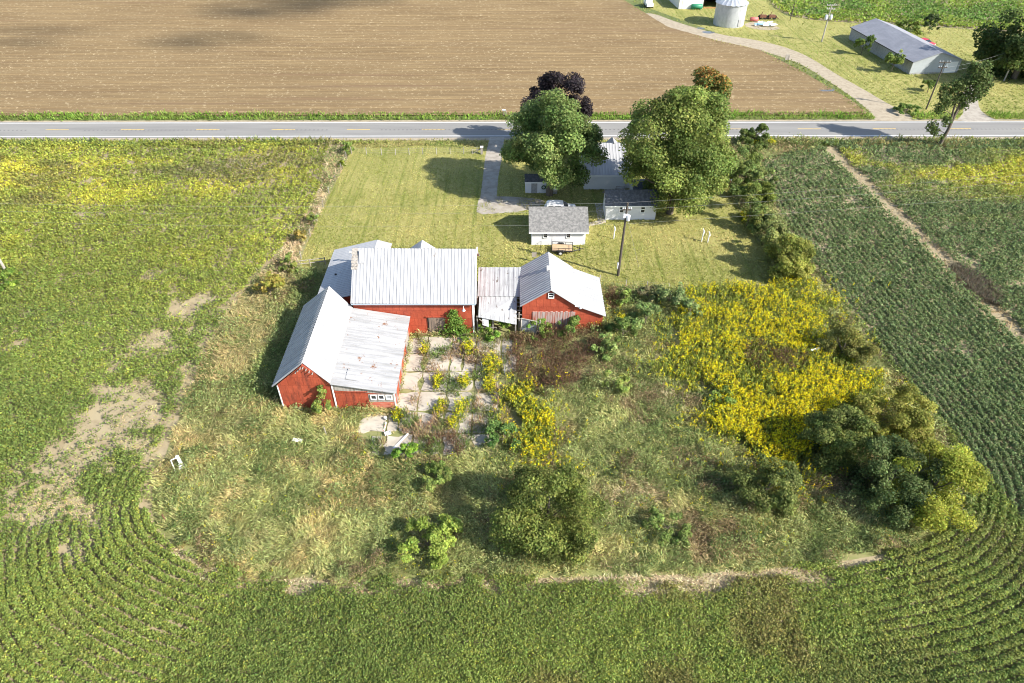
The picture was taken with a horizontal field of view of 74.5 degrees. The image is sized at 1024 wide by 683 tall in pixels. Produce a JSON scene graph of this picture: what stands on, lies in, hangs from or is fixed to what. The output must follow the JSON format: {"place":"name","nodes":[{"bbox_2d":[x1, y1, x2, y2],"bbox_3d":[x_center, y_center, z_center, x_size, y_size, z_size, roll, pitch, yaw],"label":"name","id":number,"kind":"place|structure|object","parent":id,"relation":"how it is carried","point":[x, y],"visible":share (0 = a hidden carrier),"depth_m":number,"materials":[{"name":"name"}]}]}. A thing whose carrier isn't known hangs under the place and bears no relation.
{"place":"outdoors","nodes":[
{"label":"outdoors","id":0,"kind":"place"},
{"bbox_2d":[0,0,868,115],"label":"ploughed field","id":1,"kind":"structure","parent":0,"point":[331,57],"depth_m":148.90,"materials":[{"name":"soil"}]},
{"bbox_2d":[480,137,503,197],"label":"driveway","id":2,"kind":"structure","parent":0,"point":[493,160],"depth_m":107.86,"materials":[{"name":"concrete"}]},
{"bbox_2d":[0,0,1002,141],"bbox_3d":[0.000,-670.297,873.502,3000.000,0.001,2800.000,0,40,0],"label":"ground","id":3,"kind":"structure","parent":0,"point":[813,75],"depth_m":123.73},
{"bbox_2d":[0,108,1023,147],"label":"verge grass","id":4,"kind":"structure","parent":3,"relation":"on","point":[79,115],"depth_m":122.63,"materials":[{"name":"green plant"}]},
{"bbox_2d":[646,13,911,120],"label":"gravel lane","id":5,"kind":"structure","parent":3,"relation":"on","point":[880,109],"depth_m":145.42,"materials":[{"name":"beige gravel"}]},
{"bbox_2d":[477,196,544,213],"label":"driveway","id":6,"kind":"structure","parent":0,"point":[511,205],"depth_m":98.52,"materials":[{"name":"grey gravel"}]},
{"bbox_2d":[0,141,1023,682],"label":"field soil","id":7,"kind":"structure","parent":0,"point":[94,415],"depth_m":66.44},
{"bbox_2d":[0,267,22,290],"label":"shrub","id":8,"kind":"object","parent":7,"relation":"on","point":[6,273],"visible":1,"depth_m":81.74,"materials":[{"name":"green plant"}]},
{"bbox_2d":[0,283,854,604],"bbox_3d":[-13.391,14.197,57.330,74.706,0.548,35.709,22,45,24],"label":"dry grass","id":9,"kind":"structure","parent":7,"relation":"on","point":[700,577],"depth_m":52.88,"materials":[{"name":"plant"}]},
{"bbox_2d":[0,137,1023,682],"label":"soybean crop","id":10,"kind":"object","parent":7,"relation":"on","point":[684,647],"visible":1,"depth_m":55.66,"materials":[{"name":"green plant"}]},
{"bbox_2d":[924,59,994,145],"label":"ragged tree","id":11,"kind":"object","parent":7,"relation":"on","point":[980,79],"visible":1,"depth_m":107.83,"materials":[{"name":"green plant"}]},
{"bbox_2d":[951,261,1009,304],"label":"withered weeds","id":12,"kind":"object","parent":7,"relation":"on","point":[981,290],"visible":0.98,"depth_m":82.47,"materials":[{"name":"brown plant"}]},
{"bbox_2d":[0,121,1023,137],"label":"road","id":13,"kind":"structure","parent":0,"point":[471,130],"depth_m":119.47,"materials":[{"name":"grey asphalt"}]},
{"bbox_2d":[0,129,940,130],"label":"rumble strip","id":14,"kind":"object","parent":13,"relation":"on","point":[449,129],"visible":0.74,"depth_m":119.46,"materials":[{"name":"grey concrete"}]},
{"bbox_2d":[1,122,952,136],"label":"edge lines","id":15,"kind":"object","parent":13,"relation":"on","point":[469,122],"visible":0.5,"depth_m":117.47,"materials":[{"name":"paint"}]},
{"bbox_2d":[121,128,1023,129],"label":"dashes","id":16,"kind":"object","parent":13,"relation":"on","point":[369,129],"visible":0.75,"depth_m":119.47,"materials":[{"name":"yellow paint"}]},
{"bbox_2d":[0,119,1023,140],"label":"road shoulder","id":17,"kind":"object","parent":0,"point":[205,139],"depth_m":122.26},
{"bbox_2d":[301,140,779,292],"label":"lawn","id":18,"kind":"structure","parent":0,"point":[469,169],"depth_m":94.37,"materials":[{"name":"green plant"}]},
{"bbox_2d":[411,240,434,248],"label":"annex","id":19,"kind":"object","parent":18,"relation":"on","point":[421,244],"visible":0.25,"depth_m":81.46,"materials":[{"name":"grey metal"}]},
{"bbox_2d":[524,174,545,192],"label":"tool shed","id":20,"kind":"structure","parent":18,"relation":"on","point":[534,183],"depth_m":100.33,"materials":[{"name":"white"}]},
{"bbox_2d":[499,88,609,195],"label":"maple tree","id":21,"kind":"object","parent":18,"relation":"on","point":[542,143],"visible":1,"depth_m":93.18,"materials":[{"name":"green plant"}]},
{"bbox_2d":[520,71,593,125],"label":"purple maple","id":22,"kind":"object","parent":18,"relation":"on","point":[573,83],"visible":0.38,"depth_m":105.18,"materials":[{"name":"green plant"}]},
{"bbox_2d":[528,206,588,244],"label":"garage","id":23,"kind":"structure","parent":18,"relation":"on","point":[548,225],"depth_m":89.22,"materials":[{"name":"white"}]},
{"bbox_2d":[544,200,575,205],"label":"parked car","id":24,"kind":"object","parent":18,"relation":"on","point":[555,203],"visible":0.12,"depth_m":95.78,"materials":[{"name":"white metal"}]},
{"bbox_2d":[551,241,583,254],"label":"utility trailer","id":25,"kind":"object","parent":18,"relation":"on","point":[560,248],"visible":1,"depth_m":88.36,"materials":[{"name":"brown wood"}]},
{"bbox_2d":[589,203,605,225],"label":"footpath","id":26,"kind":"structure","parent":18,"relation":"on","point":[599,221],"depth_m":96.07,"materials":[{"name":"concrete"}]},
{"bbox_2d":[579,137,635,188],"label":"farmhouse","id":27,"kind":"object","parent":18,"relation":"on","point":[606,175],"visible":0.43,"depth_m":101.43,"materials":[{"name":"white"}]},
{"bbox_2d":[617,202,631,275],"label":"utility pole","id":28,"kind":"object","parent":18,"relation":"on","point":[626,216],"visible":1,"depth_m":80.54,"materials":[{"name":"brown"}]},
{"bbox_2d":[602,189,658,219],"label":"white shed","id":29,"kind":"structure","parent":18,"relation":"on","point":[615,200],"depth_m":93.96,"materials":[{"name":"white metal"}]},
{"bbox_2d":[617,84,739,216],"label":"maple tree","id":30,"kind":"object","parent":18,"relation":"on","point":[690,114],"visible":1,"depth_m":86.47,"materials":[{"name":"green plant"}]},
{"bbox_2d":[689,65,732,168],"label":"maple tree","id":31,"kind":"object","parent":18,"relation":"on","point":[709,79],"visible":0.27,"depth_m":96.24,"materials":[{"name":"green plant"}]},
{"bbox_2d":[141,132,976,588],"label":"weedy ground","id":32,"kind":"structure","parent":0,"point":[536,350],"depth_m":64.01,"materials":[{"name":"green plant"}]},
{"bbox_2d":[251,271,285,295],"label":"shrub","id":33,"kind":"object","parent":32,"relation":"on","point":[275,280],"visible":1,"depth_m":80.03,"materials":[{"name":"yellow plant"}]},
{"bbox_2d":[278,252,298,273],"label":"shrub","id":34,"kind":"object","parent":32,"relation":"on","point":[287,259],"visible":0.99,"depth_m":84.18,"materials":[{"name":"green plant"}]},
{"bbox_2d":[293,228,306,242],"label":"shrub","id":35,"kind":"object","parent":32,"relation":"on","point":[298,233],"visible":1,"depth_m":89.46,"materials":[{"name":"yellow plant"}]},
{"bbox_2d":[310,384,331,413],"bbox_3d":[-18.498,5.891,64.995,2.153,3.630,1.843,0,40,0],"label":"shrub","id":36,"kind":"object","parent":32,"relation":"on","point":[316,407],"visible":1,"depth_m":64.77,"materials":[{"name":"green plant"}]},
{"bbox_2d":[272,286,409,409],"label":"barn wing","id":37,"kind":"structure","parent":32,"relation":"on","point":[341,349],"depth_m":67.14,"materials":[{"name":"white metal"}]},
{"bbox_2d":[334,391,369,408],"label":"sliding door","id":38,"kind":"structure","parent":37,"relation":"in","point":[344,398],"depth_m":65.84,"materials":[{"name":"red paint"}]},
{"bbox_2d":[317,240,391,307],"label":"shed","id":39,"kind":"structure","parent":32,"relation":"on","point":[337,279],"depth_m":79.29,"materials":[{"name":"grey metal"}]},
{"bbox_2d":[391,442,418,459],"bbox_3d":[-9.669,10.151,60.919,2.522,2.338,2.126,0,40,0],"label":"shrub","id":40,"kind":"object","parent":32,"relation":"on","point":[396,452],"visible":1,"depth_m":60.33,"materials":[{"name":"green plant"}]},
{"bbox_2d":[350,247,479,332],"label":"red barn","id":41,"kind":"structure","parent":32,"relation":"on","point":[426,290],"depth_m":73.42,"materials":[{"name":"paint"}]},
{"bbox_2d":[428,318,444,332],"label":"door","id":42,"kind":"structure","parent":41,"relation":"in","point":[434,323],"depth_m":74.88,"materials":[{"name":"grey wood"}]},
{"bbox_2d":[428,309,474,339],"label":"climbing vine","id":43,"kind":"object","parent":41,"relation":"attached to","point":[454,319],"visible":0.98,"depth_m":74.40,"materials":[{"name":"green plant"}]},
{"bbox_2d":[396,513,463,569],"bbox_3d":[-6.491,15.807,53.852,5.219,2.758,5.327,0,40,0],"label":"thicket","id":44,"kind":"object","parent":32,"relation":"on","point":[433,535],"visible":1,"depth_m":52.98,"materials":[{"name":"green plant"}]},
{"bbox_2d":[358,337,515,456],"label":"concrete yard","id":45,"kind":"structure","parent":32,"relation":"on","point":[375,422],"depth_m":68.06,"materials":[{"name":"grey concrete"}]},
{"bbox_2d":[429,370,443,390],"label":"goldenrod clump","id":46,"kind":"object","parent":45,"relation":"on","point":[436,378],"visible":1,"depth_m":68.85,"materials":[{"name":"yellow plant"}]},
{"bbox_2d":[426,396,447,417],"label":"goldenrod clump","id":47,"kind":"object","parent":45,"relation":"on","point":[440,406],"visible":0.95,"depth_m":66.41,"materials":[{"name":"yellow plant"}]},
{"bbox_2d":[357,328,519,454],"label":"weeds","id":48,"kind":"object","parent":45,"relation":"on","point":[376,440],"visible":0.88,"depth_m":66.37,"materials":[{"name":"green plant"}]},
{"bbox_2d":[452,396,475,422],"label":"goldenrod clump","id":49,"kind":"object","parent":45,"relation":"on","point":[461,408],"visible":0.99,"depth_m":65.61,"materials":[{"name":"yellow plant"}]},
{"bbox_2d":[458,335,477,357],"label":"goldenrod clump","id":50,"kind":"object","parent":45,"relation":"on","point":[469,346],"visible":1,"depth_m":72.80,"materials":[{"name":"yellow plant"}]},
{"bbox_2d":[421,460,452,492],"bbox_3d":[-6.547,12.049,58.822,2.770,2.124,3.261,0,40,0],"label":"shrub","id":51,"kind":"object","parent":32,"relation":"on","point":[435,467],"visible":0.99,"depth_m":58.58,"materials":[{"name":"green plant"}]},
{"bbox_2d":[457,369,472,389],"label":"goldenrod clump","id":52,"kind":"object","parent":32,"relation":"on","point":[464,381],"visible":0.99,"depth_m":68.82,"materials":[{"name":"yellow plant"}]},
{"bbox_2d":[477,372,500,395],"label":"goldenrod clump","id":53,"kind":"object","parent":32,"relation":"on","point":[487,379],"visible":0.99,"depth_m":68.48,"materials":[{"name":"yellow plant"}]},
{"bbox_2d":[481,349,504,377],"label":"goldenrod clump","id":54,"kind":"object","parent":32,"relation":"on","point":[492,363],"visible":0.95,"depth_m":70.41,"materials":[{"name":"yellow plant"}]},
{"bbox_2d":[478,319,510,341],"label":"shrub","id":55,"kind":"object","parent":32,"relation":"on","point":[495,332],"visible":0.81,"depth_m":74.49,"materials":[{"name":"green plant"}]},
{"bbox_2d":[476,267,521,332],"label":"linking shed","id":56,"kind":"structure","parent":32,"relation":"on","point":[498,291],"depth_m":76.24,"materials":[{"name":"white metal"}]},
{"bbox_2d":[484,419,521,449],"bbox_3d":[-0.875,8.765,62.565,3.550,2.347,3.398,0,40,0],"label":"shrub","id":57,"kind":"object","parent":32,"relation":"on","point":[494,426],"visible":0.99,"depth_m":62.56,"materials":[{"name":"green plant"}]},
{"bbox_2d":[520,318,540,333],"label":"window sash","id":58,"kind":"object","parent":32,"relation":"on","point":[524,322],"depth_m":74.87,"materials":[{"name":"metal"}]},
{"bbox_2d":[526,318,553,340],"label":"shrub","id":59,"kind":"object","parent":32,"relation":"on","point":[542,325],"visible":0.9,"depth_m":74.22,"materials":[{"name":"green plant"}]},
{"bbox_2d":[487,459,611,567],"bbox_3d":[2.883,13.919,53.467,9.755,7.584,8.386,0,40,0],"label":"bushy tree","id":60,"kind":"object","parent":32,"relation":"on","point":[544,533],"visible":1,"depth_m":52.12,"materials":[{"name":"green plant"}]},
{"bbox_2d":[520,252,605,328],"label":"red barn","id":61,"kind":"structure","parent":32,"relation":"on","point":[554,289],"depth_m":75.38,"materials":[{"name":"paint"}]},
{"bbox_2d":[168,277,965,576],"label":"scattered flowers","id":62,"kind":"object","parent":32,"relation":"on","point":[364,452],"visible":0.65,"depth_m":59.23,"materials":[{"name":"yellow plant"}]},
{"bbox_2d":[557,315,580,336],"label":"shrub","id":63,"kind":"object","parent":32,"relation":"on","point":[573,320],"visible":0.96,"depth_m":74.36,"materials":[{"name":"green plant"}]},
{"bbox_2d":[590,332,617,361],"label":"shrub","id":64,"kind":"object","parent":32,"relation":"on","point":[609,345],"visible":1,"depth_m":71.47,"materials":[{"name":"green plant"}]},
{"bbox_2d":[424,283,808,463],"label":"dead weeds","id":65,"kind":"object","parent":32,"relation":"on","point":[525,366],"visible":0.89,"depth_m":71.22,"materials":[{"name":"brown plant"}]},
{"bbox_2d":[601,369,633,393],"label":"shrub","id":66,"kind":"object","parent":32,"relation":"on","point":[618,383],"visible":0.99,"depth_m":67.98,"materials":[{"name":"green plant"}]},
{"bbox_2d":[604,317,637,342],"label":"shrub","id":67,"kind":"object","parent":32,"relation":"on","point":[623,324],"visible":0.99,"depth_m":74.28,"materials":[{"name":"green plant"}]},
{"bbox_2d":[614,288,630,305],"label":"shrub","id":68,"kind":"object","parent":32,"relation":"on","point":[626,293],"visible":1,"depth_m":78.68,"materials":[{"name":"green plant"}]},
{"bbox_2d":[626,301,661,328],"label":"shrub","id":69,"kind":"object","parent":32,"relation":"on","point":[646,309],"visible":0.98,"depth_m":75.47,"materials":[{"name":"green plant"}]},
{"bbox_2d":[637,285,657,303],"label":"shrub","id":70,"kind":"object","parent":32,"relation":"on","point":[642,290],"visible":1,"depth_m":79.23,"materials":[{"name":"green plant"}]},
{"bbox_2d":[641,506,692,548],"bbox_3d":[12.752,15.196,55.112,4.032,2.070,3.842,0,40,0],"label":"thicket","id":71,"kind":"object","parent":32,"relation":"on","point":[653,518],"visible":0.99,"depth_m":54.92,"materials":[{"name":"green plant"}]},
{"bbox_2d":[650,281,685,306],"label":"shrub","id":72,"kind":"object","parent":32,"relation":"on","point":[678,298],"visible":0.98,"depth_m":77.76,"materials":[{"name":"green plant"}]},
{"bbox_2d":[678,296,703,318],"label":"shrub","id":73,"kind":"object","parent":32,"relation":"on","point":[688,303],"visible":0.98,"depth_m":76.29,"materials":[{"name":"green plant"}]},
{"bbox_2d":[489,269,910,505],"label":"goldenrod stand","id":74,"kind":"object","parent":32,"relation":"on","point":[765,443],"visible":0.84,"depth_m":69.17,"materials":[{"name":"yellow plant"}]},
{"bbox_2d":[708,385,736,412],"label":"shrub","id":75,"kind":"object","parent":32,"relation":"on","point":[726,398],"visible":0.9,"depth_m":66.05,"materials":[{"name":"green plant"}]},
{"bbox_2d":[719,158,756,195],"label":"hedge bush","id":76,"kind":"object","parent":32,"relation":"on","point":[739,172],"visible":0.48,"depth_m":99.56,"materials":[{"name":"green plant"}]},
{"bbox_2d":[735,143,763,174],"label":"hedge bush","id":77,"kind":"object","parent":32,"relation":"on","point":[755,156],"visible":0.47,"depth_m":103.76,"materials":[{"name":"green plant"}]},
{"bbox_2d":[738,123,769,149],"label":"roadside bush","id":78,"kind":"object","parent":32,"relation":"on","point":[749,135],"visible":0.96,"depth_m":112.56,"materials":[{"name":"green plant"}]},
{"bbox_2d":[740,193,768,231],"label":"hedge bush","id":79,"kind":"object","parent":32,"relation":"on","point":[756,212],"visible":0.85,"depth_m":91.22,"materials":[{"name":"green plant"}]},
{"bbox_2d":[734,181,776,204],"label":"hedge bush","id":80,"kind":"object","parent":32,"relation":"on","point":[764,190],"visible":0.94,"depth_m":96.02,"materials":[{"name":"green plant"}]},
{"bbox_2d":[744,165,778,183],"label":"hedge bush","id":81,"kind":"object","parent":32,"relation":"on","point":[758,173],"visible":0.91,"depth_m":101.44,"materials":[{"name":"green plant"}]},
{"bbox_2d":[729,454,802,517],"bbox_3d":[21.504,12.179,57.003,5.766,4.465,5.574,0,40,0],"label":"bushy tree","id":82,"kind":"object","parent":32,"relation":"on","point":[756,492],"visible":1,"depth_m":56.16,"materials":[{"name":"green plant"}]},
{"bbox_2d":[750,212,789,243],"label":"hedge bush","id":83,"kind":"object","parent":32,"relation":"on","point":[768,221],"visible":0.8,"depth_m":90.16,"materials":[{"name":"green plant"}]},
{"bbox_2d":[763,227,799,259],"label":"hedge bush","id":84,"kind":"object","parent":32,"relation":"on","point":[772,235],"visible":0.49,"depth_m":85.69,"materials":[{"name":"green plant"}]},
{"bbox_2d":[763,233,816,279],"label":"hedge bush","id":85,"kind":"object","parent":32,"relation":"on","point":[797,264],"visible":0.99,"depth_m":81.72,"materials":[{"name":"green plant"}]},
{"bbox_2d":[796,404,879,476],"bbox_3d":[28.820,8.788,60.645,6.014,6.114,6.422,-12,41,-14],"label":"dark tree","id":86,"kind":"object","parent":32,"relation":"on","point":[825,429],"visible":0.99,"depth_m":59.24,"materials":[{"name":"green plant"}]},
{"bbox_2d":[814,321,879,365],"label":"olive shrub","id":87,"kind":"object","parent":32,"relation":"on","point":[851,336],"visible":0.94,"depth_m":70.97,"materials":[{"name":"green plant"}]},
{"bbox_2d":[851,384,938,445],"bbox_3d":[35.547,7.172,62.704,7.878,5.152,6.354,0,40,0],"label":"olive tree","id":88,"kind":"object","parent":32,"relation":"on","point":[917,423],"visible":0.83,"depth_m":61.98,"materials":[{"name":"green plant"}]},
{"bbox_2d":[848,433,945,528],"bbox_3d":[32.276,11.485,56.224,6.735,6.339,7.994,0,40,0],"label":"dark cedar","id":89,"kind":"object","parent":32,"relation":"on","point":[884,469],"visible":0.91,"depth_m":55.09,"materials":[{"name":"green plant"}]},
{"bbox_2d":[879,439,992,533],"bbox_3d":[34.802,11.879,55.740,8.077,6.713,7.823,0,40,0],"label":"yellow green tree","id":90,"kind":"object","parent":32,"relation":"on","point":[961,466],"visible":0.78,"depth_m":54.34,"materials":[{"name":"green plant"}]},
{"bbox_2d":[623,0,1023,118],"bbox_3d":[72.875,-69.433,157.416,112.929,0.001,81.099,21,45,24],"label":"lawn","id":91,"kind":"structure","parent":0,"point":[810,34],"depth_m":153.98,"materials":[{"name":"green plant"}]},
{"bbox_2d":[669,0,703,8],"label":"white farm shed","id":92,"kind":"structure","parent":91,"relation":"on","point":[682,4],"depth_m":180.75,"materials":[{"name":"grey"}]},
{"bbox_2d":[713,0,748,27],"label":"grain bin","id":93,"kind":"object","parent":91,"relation":"on","point":[730,14],"visible":1,"depth_m":166.19,"materials":[{"name":"metal"}]},
{"bbox_2d":[745,21,779,29],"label":"bare patch","id":94,"kind":"object","parent":91,"relation":"on","point":[751,25],"visible":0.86,"depth_m":168.71,"materials":[{"name":"beige soil"}]},
{"bbox_2d":[853,34,876,53],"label":"shrub","id":95,"kind":"object","parent":91,"relation":"on","point":[861,41],"visible":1,"depth_m":149.31,"materials":[{"name":"green plant"}]},
{"bbox_2d":[884,49,905,70],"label":"shrub","id":96,"kind":"object","parent":91,"relation":"on","point":[892,58],"visible":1,"depth_m":140.05,"materials":[{"name":"green plant"}]},
{"bbox_2d":[849,18,962,74],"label":"long pole building","id":97,"kind":"structure","parent":91,"relation":"on","point":[923,56],"depth_m":145.28,"materials":[{"name":"grey metal"}]},
{"bbox_2d":[943,62,958,72],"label":"vehicle door","id":98,"kind":"structure","parent":97,"relation":"in","point":[950,69],"depth_m":141.54,"materials":[{"name":"white metal"}]},
{"bbox_2d":[892,103,921,115],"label":"shrub","id":99,"kind":"object","parent":91,"relation":"on","point":[900,107],"visible":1,"depth_m":124.76,"materials":[{"name":"green plant"}]},
{"bbox_2d":[895,18,921,34],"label":"shrub","id":100,"kind":"object","parent":91,"relation":"on","point":[916,27],"visible":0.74,"depth_m":159.90,"materials":[{"name":"green plant"}]},
{"bbox_2d":[923,13,940,30],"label":"shrub","id":101,"kind":"object","parent":91,"relation":"on","point":[931,17],"visible":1,"depth_m":162.98,"materials":[{"name":"green plant"}]},
{"bbox_2d":[972,8,1023,80],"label":"dark tree","id":102,"kind":"object","parent":91,"relation":"on","point":[1003,50],"visible":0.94,"depth_m":134.68,"materials":[{"name":"green plant"}]},
{"bbox_2d":[770,0,1023,31],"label":"field soil","id":103,"kind":"structure","parent":0,"point":[854,21],"depth_m":178.01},
{"bbox_2d":[771,0,1023,30],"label":"crop","id":104,"kind":"object","parent":103,"relation":"on","point":[922,6],"visible":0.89,"depth_m":177.87,"materials":[{"name":"green plant"}]},
{"bbox_2d":[825,148,1023,344],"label":"dirt path","id":105,"kind":"structure","parent":0,"point":[938,256],"depth_m":87.47,"materials":[{"name":"beige soil"}]},
{"bbox_2d":[958,85,994,121],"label":"side drive","id":106,"kind":"structure","parent":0,"point":[973,113],"depth_m":124.39,"materials":[{"name":"concrete"}]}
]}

